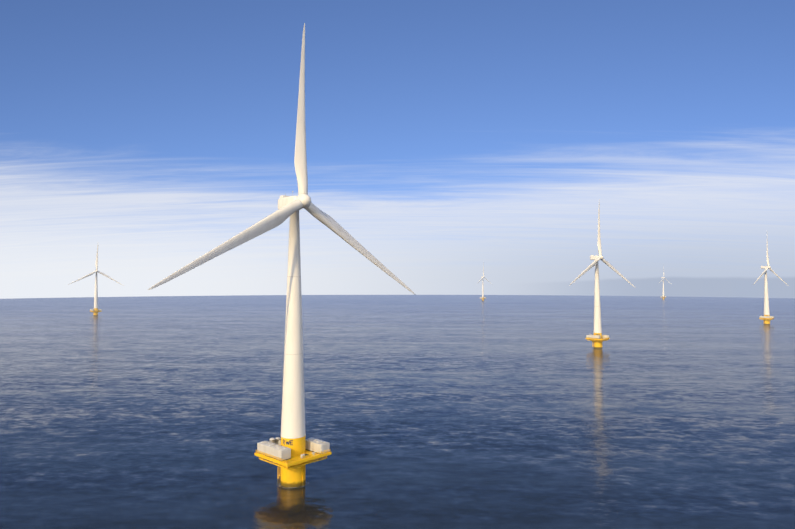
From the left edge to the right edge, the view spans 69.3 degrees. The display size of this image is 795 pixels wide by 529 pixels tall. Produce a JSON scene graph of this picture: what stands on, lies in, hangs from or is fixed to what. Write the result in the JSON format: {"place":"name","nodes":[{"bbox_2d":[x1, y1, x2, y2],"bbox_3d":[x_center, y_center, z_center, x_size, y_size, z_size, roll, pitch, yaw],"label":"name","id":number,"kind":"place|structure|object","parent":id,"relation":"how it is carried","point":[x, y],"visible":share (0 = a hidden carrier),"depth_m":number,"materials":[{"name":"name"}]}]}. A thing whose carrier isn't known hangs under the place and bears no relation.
{"place":"outdoors","nodes":[
{"label":"outdoors","id":0,"kind":"place"},
{"bbox_2d":[0,295,794,528],"bbox_3d":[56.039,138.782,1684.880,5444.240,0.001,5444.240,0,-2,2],"label":"sea water","id":1,"kind":"structure","parent":0,"point":[454,412],"depth_m":364.78,"materials":[{"name":"blue liquid"}]},
{"bbox_2d":[68,245,123,315],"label":"wind turbine","id":2,"kind":"object","parent":1,"relation":"on","point":[95,310],"visible":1,"depth_m":1480.79,"materials":[{"name":"white paint"}]},
{"bbox_2d":[148,23,414,487],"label":"wind turbine","id":3,"kind":"object","parent":1,"relation":"on","point":[292,451],"visible":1,"depth_m":234.04,"materials":[{"name":"white paint"}]},
{"bbox_2d":[479,262,492,300],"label":"wind turbine","id":4,"kind":"object","parent":1,"relation":"on","point":[482,297],"visible":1,"depth_m":2808.30,"materials":[{"name":"white paint"}]},
{"bbox_2d":[570,206,635,348],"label":"wind turbine","id":5,"kind":"object","parent":1,"relation":"on","point":[597,338],"visible":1,"depth_m":730.94,"materials":[{"name":"white paint"}]},
{"bbox_2d":[659,272,670,299],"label":"wind turbine","id":6,"kind":"object","parent":1,"relation":"on","point":[663,296],"visible":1,"depth_m":3037.37,"materials":[{"name":"white paint"}]},
{"bbox_2d":[753,241,788,324],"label":"wind turbine","id":7,"kind":"object","parent":1,"relation":"on","point":[766,318],"visible":1,"depth_m":1160.56,"materials":[{"name":"white paint"}]},
{"bbox_2d":[0,0,794,298],"label":"sky","id":8,"kind":"structure","parent":0,"point":[447,138],"materials":[{"name":"blue"}]}
]}

